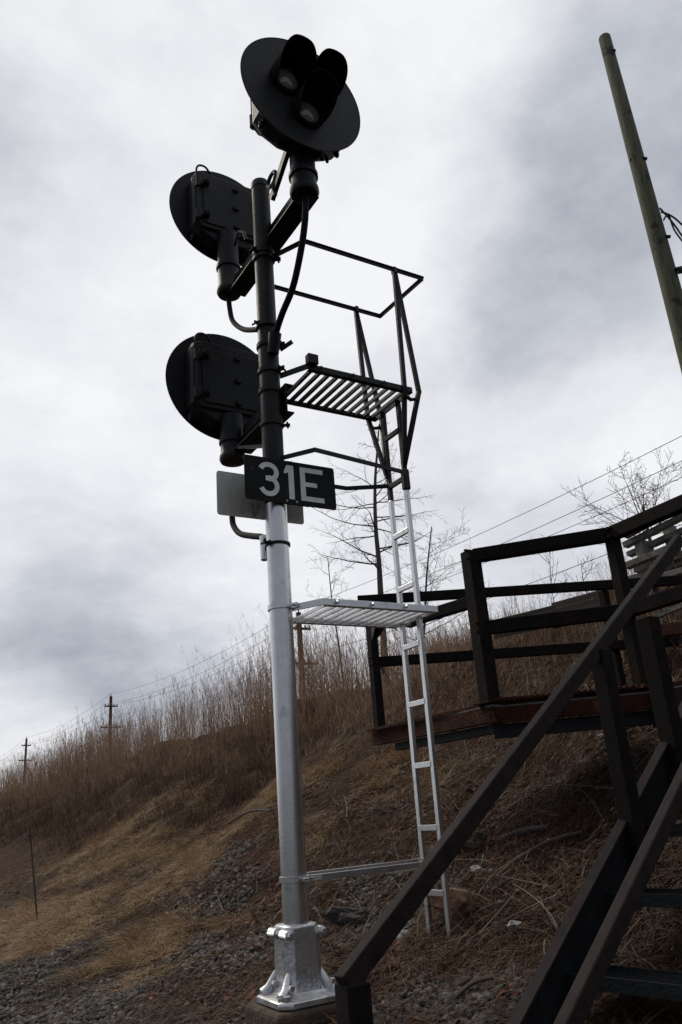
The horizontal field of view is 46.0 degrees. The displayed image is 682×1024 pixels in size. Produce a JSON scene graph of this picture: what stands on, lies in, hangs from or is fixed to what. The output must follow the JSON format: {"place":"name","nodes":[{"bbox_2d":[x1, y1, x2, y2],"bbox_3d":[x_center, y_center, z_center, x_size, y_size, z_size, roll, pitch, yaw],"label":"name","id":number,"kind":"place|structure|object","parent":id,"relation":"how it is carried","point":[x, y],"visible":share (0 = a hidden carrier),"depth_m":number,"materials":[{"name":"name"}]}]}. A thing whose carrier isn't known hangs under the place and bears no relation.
{"place":"outdoors","nodes":[
{"label":"outdoors","id":0,"kind":"place"},
{"bbox_2d":[0,578,681,1023],"bbox_3d":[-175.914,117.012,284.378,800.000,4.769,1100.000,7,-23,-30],"label":"ground","id":1,"kind":"structure","parent":0,"point":[22,858],"depth_m":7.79,"materials":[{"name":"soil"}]},
{"bbox_2d":[19,737,30,779],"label":"utility pole","id":2,"kind":"object","parent":1,"relation":"on","point":[25,744],"visible":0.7,"depth_m":110.79,"materials":[{"name":"brown wood"}]},
{"bbox_2d":[10,477,681,759],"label":"overhead wire","id":3,"kind":"object","parent":2,"relation":"attached to","point":[432,583],"visible":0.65,"depth_m":32.91,"materials":[{"name":"grey metal"}]},
{"bbox_2d":[29,826,37,919],"bbox_3d":[-3.611,4.362,9.446,0.193,1.246,0.022,7,-23,-30],"label":"metal stake","id":4,"kind":"object","parent":1,"relation":"on","point":[36,911],"visible":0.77,"depth_m":9.47,"materials":[{"name":"brown metal"}]},
{"bbox_2d":[0,698,172,812],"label":"reed plumes","id":5,"kind":"object","parent":1,"relation":"on","point":[27,767],"visible":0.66,"depth_m":33.17,"materials":[{"name":"brown plant"}]},
{"bbox_2d":[0,699,178,812],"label":"reeds","id":6,"kind":"object","parent":1,"relation":"on","point":[27,776],"visible":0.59,"depth_m":32.78,"materials":[{"name":"brown plant"}]},
{"bbox_2d":[101,696,119,737],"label":"utility pole","id":7,"kind":"object","parent":1,"relation":"on","point":[110,706],"visible":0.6,"depth_m":76.32,"materials":[{"name":"brown wood"}]},
{"bbox_2d":[0,707,345,859],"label":"slope grass","id":8,"kind":"structure","parent":1,"relation":"on","point":[226,800],"depth_m":16.17,"materials":[{"name":"brown plant"}]},
{"bbox_2d":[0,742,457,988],"bbox_3d":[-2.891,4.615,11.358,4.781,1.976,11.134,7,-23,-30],"label":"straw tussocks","id":9,"kind":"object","parent":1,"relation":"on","point":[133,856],"visible":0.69,"depth_m":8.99,"materials":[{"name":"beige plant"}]},
{"bbox_2d":[0,726,484,1002],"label":"straw mats","id":10,"kind":"object","parent":1,"relation":"on","point":[88,921],"visible":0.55,"depth_m":9.04,"materials":[{"name":"beige plant"}]},
{"bbox_2d":[29,610,517,804],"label":"reeds","id":11,"kind":"object","parent":1,"relation":"on","point":[302,689],"visible":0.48,"depth_m":17.77,"materials":[{"name":"brown plant"}]},
{"bbox_2d":[21,603,550,800],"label":"reed plumes","id":12,"kind":"object","parent":1,"relation":"on","point":[335,694],"visible":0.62,"depth_m":16.09,"materials":[{"name":"brown plant"}]},
{"bbox_2d":[245,1001,336,1023],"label":"concrete footing","id":13,"kind":"object","parent":1,"relation":"on","point":[257,1013],"visible":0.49,"depth_m":3.98,"materials":[{"name":"grey concrete"}]},
{"bbox_2d":[165,34,452,1010],"bbox_3d":[-0.141,-0.298,5.409,1.733,6.139,2.204,7,-23,-30],"label":"railway signal","id":14,"kind":"object","parent":13,"relation":"on","point":[231,394],"visible":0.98,"depth_m":5.32,"materials":[{"name":"metal"}]},
{"bbox_2d":[216,471,303,524],"bbox_3d":[-0.511,-0.092,5.155,0.607,0.297,0.018,7,-23,-30],"label":"blank plate","id":15,"kind":"object","parent":14,"relation":"attached to","point":[233,500],"visible":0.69,"depth_m":5.08,"materials":[{"name":"grey metal"}]},
{"bbox_2d":[244,454,336,509],"bbox_3d":[-0.320,-0.183,5.104,0.645,0.297,0.028,7,-23,-30],"label":"number sign","id":16,"kind":"object","parent":14,"relation":"attached to","point":[284,482],"visible":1,"depth_m":5.09,"materials":[{"name":"black metal"}]},
{"bbox_2d":[293,610,312,693],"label":"utility pole","id":17,"kind":"object","parent":1,"relation":"on","point":[298,613],"visible":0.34,"depth_m":44.80,"materials":[{"name":"brown wood"}]},
{"bbox_2d":[4,461,680,758],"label":"overhead wire","id":18,"kind":"object","parent":17,"relation":"attached to","point":[429,574],"visible":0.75,"depth_m":29.77,"materials":[{"name":"grey metal"}]},
{"bbox_2d":[7,436,680,752],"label":"overhead wire","id":19,"kind":"object","parent":17,"relation":"attached to","point":[440,551],"visible":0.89,"depth_m":31.95,"materials":[{"name":"grey metal"}]},
{"bbox_2d":[13,524,681,763],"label":"overhead wire","id":20,"kind":"object","parent":17,"relation":"attached to","point":[488,598],"visible":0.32,"depth_m":27.80,"materials":[{"name":"grey metal"}]},
{"bbox_2d":[0,839,635,1023],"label":"ballast gravel","id":21,"kind":"structure","parent":1,"relation":"on","point":[110,1001],"depth_m":5.83,"materials":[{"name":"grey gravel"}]},
{"bbox_2d":[0,752,681,1023],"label":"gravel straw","id":22,"kind":"object","parent":21,"relation":"on","point":[470,963],"visible":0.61,"depth_m":5.16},
{"bbox_2d":[419,994,435,1007],"bbox_3d":[0.434,2.370,3.853,0.129,0.088,0.111,-5,-20,2],"label":"rock","id":23,"kind":"object","parent":21,"relation":"on","point":[422,1002],"visible":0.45,"depth_m":3.84,"materials":[{"name":"grey stone"}]},
{"bbox_2d":[454,975,493,998],"bbox_3d":[0.621,2.222,3.757,0.192,0.094,0.022,-8,-20,8],"label":"driftwood piece","id":24,"kind":"object","parent":21,"relation":"on","point":[464,988],"visible":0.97,"depth_m":3.75,"materials":[{"name":"grey wood"}]},
{"bbox_2d":[293,552,388,685],"bbox_3d":[-0.227,2.599,18.388,2.145,3.434,2.482,-22,-26,39],"label":"bare shrub","id":25,"kind":"object","parent":1,"relation":"on","point":[334,598],"visible":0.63,"depth_m":18.49,"materials":[{"name":"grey plant"}]},
{"bbox_2d":[0,586,681,1023],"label":"fallen leaves","id":26,"kind":"object","parent":1,"relation":"on","point":[506,988],"depth_m":5.87,"materials":[{"name":"brown plant"}]},
{"bbox_2d":[319,906,369,926],"bbox_3d":[0.037,2.850,5.637,0.398,0.125,0.200,7,-14,1],"label":"rock","id":27,"kind":"object","parent":1,"relation":"on","point":[335,915],"visible":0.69,"depth_m":5.61,"materials":[{"name":"grey stone"}]},
{"bbox_2d":[37,617,681,1023],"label":"scattered stones","id":28,"kind":"object","parent":1,"relation":"on","point":[601,735],"visible":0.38,"depth_m":6.04,"materials":[{"name":"grey stone"}]},
{"bbox_2d":[308,424,445,679],"bbox_3d":[0.503,0.755,17.085,3.441,6.241,1.955,7,-23,-30],"label":"bare tree","id":29,"kind":"object","parent":1,"relation":"on","point":[377,555],"visible":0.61,"depth_m":17.33,"materials":[{"name":"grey plant"}]},
{"bbox_2d":[366,640,392,691],"bbox_3d":[0.786,2.683,13.600,0.509,1.031,0.846,-15,-23,27],"label":"bare shrub","id":30,"kind":"object","parent":1,"relation":"on","point":[382,670],"visible":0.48,"depth_m":13.54,"materials":[{"name":"brown plant"}]},
{"bbox_2d":[90,586,681,1023],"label":"dead twigs","id":31,"kind":"object","parent":1,"relation":"on","point":[558,912],"visible":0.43,"depth_m":6.02,"materials":[{"name":"brown plant"}]},
{"bbox_2d":[397,930,409,940],"bbox_3d":[0.384,2.593,4.918,0.088,0.063,0.082,19,-23,-25],"label":"rock","id":32,"kind":"object","parent":1,"relation":"on","point":[401,933],"visible":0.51,"depth_m":4.89,"materials":[{"name":"grey stone"}]},
{"bbox_2d":[365,507,493,643],"bbox_3d":[1.885,1.626,15.900,2.250,3.469,2.410,-16,-23,29],"label":"bare shrub","id":33,"kind":"object","parent":1,"relation":"on","point":[426,585],"visible":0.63,"depth_m":15.97,"materials":[{"name":"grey plant"}]},
{"bbox_2d":[429,888,479,925],"bbox_3d":[0.696,2.400,4.809,0.253,0.261,0.305,-12,-32,36],"label":"rock","id":34,"kind":"object","parent":1,"relation":"on","point":[462,901],"visible":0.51,"depth_m":4.73,"materials":[{"name":"brown stone"}]},
{"bbox_2d":[462,832,486,854],"bbox_3d":[0.966,2.412,5.837,0.208,0.170,0.280,-15,-33,41],"label":"rock","id":35,"kind":"object","parent":1,"relation":"on","point":[473,841],"visible":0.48,"depth_m":5.77,"materials":[{"name":"grey stone"}]},
{"bbox_2d":[470,865,485,873],"bbox_3d":[0.913,2.389,5.353,0.100,0.061,0.102,19,-23,-25],"label":"rock","id":36,"kind":"object","parent":1,"relation":"on","point":[480,869],"visible":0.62,"depth_m":5.32,"materials":[{"name":"grey stone"}]},
{"bbox_2d":[302,524,681,769],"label":"slope reeds","id":37,"kind":"object","parent":1,"relation":"on","point":[514,608],"visible":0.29,"depth_m":10.21,"materials":[{"name":"brown plant"}]},
{"bbox_2d":[303,531,681,775],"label":"slope reed plumes","id":38,"kind":"object","parent":1,"relation":"on","point":[511,598],"visible":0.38,"depth_m":10.56,"materials":[{"name":"brown plant"}]},
{"bbox_2d":[334,534,681,1023],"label":"steel staircase","id":39,"kind":"structure","parent":1,"relation":"on","point":[576,971],"depth_m":3.28,"materials":[{"name":"black metal"}]},
{"bbox_2d":[507,920,525,929],"bbox_3d":[0.953,2.227,4.325,0.137,0.042,0.070,19,-23,-25],"label":"rock","id":40,"kind":"object","parent":1,"relation":"on","point":[511,925],"visible":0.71,"depth_m":4.30,"materials":[{"name":"grey stone"}]},
{"bbox_2d":[357,494,681,750],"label":"steel walkway","id":41,"kind":"structure","parent":1,"relation":"on","point":[494,709],"depth_m":5.67,"materials":[{"name":"black metal"}]},
{"bbox_2d":[498,825,548,841],"bbox_3d":[1.276,2.251,5.614,0.387,0.104,0.040,-18,-24,33],"label":"fallen log","id":42,"kind":"object","parent":1,"relation":"on","point":[538,828],"visible":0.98,"depth_m":5.60,"materials":[{"name":"grey wood"}]},
{"bbox_2d":[494,605,554,638],"bbox_3d":[2.113,1.280,9.297,0.093,0.290,0.966,10,-25,-35],"label":"metal sheet","id":43,"kind":"object","parent":1,"relation":"on","point":[549,609],"visible":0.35,"depth_m":9.27,"materials":[{"name":"metal"}]},
{"bbox_2d":[513,830,582,863],"bbox_3d":[1.349,2.191,5.246,0.480,0.176,0.028,-5,-20,0],"label":"fallen log","id":44,"kind":"object","parent":1,"relation":"on","point":[557,838],"visible":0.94,"depth_m":5.25,"materials":[{"name":"wood"}]},
{"bbox_2d":[529,535,569,601],"bbox_3d":[3.221,1.043,12.159,0.600,1.517,0.705,4,-22,-22],"label":"bare shrub","id":45,"kind":"object","parent":1,"relation":"on","point":[551,573],"visible":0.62,"depth_m":12.22,"materials":[{"name":"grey plant"}]},
{"bbox_2d":[450,538,650,651],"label":"crest reed plumes","id":46,"kind":"object","parent":1,"relation":"on","point":[562,595],"visible":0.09,"depth_m":11.54,"materials":[{"name":"brown plant"}]},
{"bbox_2d":[447,540,653,651],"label":"crest reeds","id":47,"kind":"object","parent":1,"relation":"on","point":[571,594],"visible":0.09,"depth_m":11.37,"materials":[{"name":"brown plant"}]},
{"bbox_2d":[551,590,600,628],"bbox_3d":[2.582,1.067,8.775,0.113,0.377,0.901,5,-22,-25],"label":"metal sheet","id":48,"kind":"object","parent":1,"relation":"on","point":[582,601],"visible":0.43,"depth_m":8.79,"materials":[{"name":"metal"}]},
{"bbox_2d":[558,558,599,595],"bbox_3d":[3.470,1.087,11.550,0.636,0.910,0.396,-9,-21,13],"label":"bare shrub","id":49,"kind":"object","parent":1,"relation":"on","point":[584,572],"visible":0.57,"depth_m":11.65,"materials":[{"name":"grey plant"}]},
{"bbox_2d":[560,446,681,550],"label":"bare tree","id":50,"kind":"object","parent":1,"relation":"on","point":[643,505],"visible":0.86,"depth_m":10.77,"materials":[{"name":"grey plant"}]},
{"bbox_2d":[599,33,681,372],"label":"wooden pole","id":51,"kind":"object","parent":1,"relation":"on","point":[667,276],"visible":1,"depth_m":12.99,"materials":[{"name":"green wood"}]},
{"bbox_2d":[659,207,681,273],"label":"service cable","id":52,"kind":"object","parent":51,"relation":"attached to","point":[678,270],"visible":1,"depth_m":12.84,"materials":[{"name":"grey metal"}]},
{"bbox_2d":[634,540,657,595],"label":"timber block","id":53,"kind":"structure","parent":1,"relation":"on","point":[641,548],"depth_m":8.75,"materials":[{"name":"grey wood"}]},
{"bbox_2d":[626,527,681,556],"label":"timber plank","id":54,"kind":"object","parent":53,"relation":"on","point":[659,541],"visible":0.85,"depth_m":8.70,"materials":[{"name":"grey wood"}]},
{"bbox_2d":[622,514,681,547],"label":"timber plank","id":55,"kind":"object","parent":54,"relation":"on","point":[655,530],"visible":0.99,"depth_m":8.66,"materials":[{"name":"grey wood"}]},
{"bbox_2d":[624,524,655,538],"bbox_3d":[3.389,0.061,8.580,0.110,0.236,0.820,15,-27,-42],"label":"timber plank","id":56,"kind":"object","parent":55,"relation":"on","point":[630,536],"visible":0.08,"depth_m":8.76,"materials":[{"name":"grey wood"}]},
{"bbox_2d":[628,560,681,577],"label":"timber plank","id":57,"kind":"object","parent":53,"relation":"on","point":[678,565],"visible":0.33,"depth_m":8.52,"materials":[{"name":"wood"}]},
{"bbox_2d":[633,551,681,572],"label":"timber plank","id":58,"kind":"object","parent":57,"relation":"on","point":[678,556],"visible":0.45,"depth_m":8.62,"materials":[{"name":"grey wood"}]},
{"bbox_2d":[625,546,664,569],"bbox_3d":[3.369,0.424,8.470,0.110,0.173,0.810,15,-28,-42],"label":"timber plank","id":59,"kind":"object","parent":58,"relation":"on","point":[642,559],"visible":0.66,"depth_m":8.55,"materials":[{"name":"grey wood"}]},
{"bbox_2d":[652,603,681,618],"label":"timber plank","id":60,"kind":"object","parent":1,"relation":"on","point":[668,611],"visible":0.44,"depth_m":6.87,"materials":[{"name":"grey wood"}]},
{"bbox_2d":[660,621,681,636],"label":"rusty beam","id":61,"kind":"structure","parent":1,"relation":"on","point":[672,629],"depth_m":6.48,"materials":[{"name":"brown metal"}]},
{"bbox_2d":[663,526,681,585],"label":"timber block","id":62,"kind":"structure","parent":1,"relation":"on","point":[670,529],"depth_m":8.69,"materials":[{"name":"grey wood"}]},
{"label":"timber plank","id":63,"kind":"object","parent":1,"relation":"on","visible":0},
{"bbox_2d":[661,568,681,575],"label":"timber plank","id":64,"kind":"object","parent":63,"relation":"on","point":[677,571],"visible":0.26,"depth_m":8.28,"materials":[{"name":"grey wood"}]},
{"bbox_2d":[0,0,681,788],"label":"sky","id":65,"kind":"structure","parent":0,"point":[487,162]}
]}

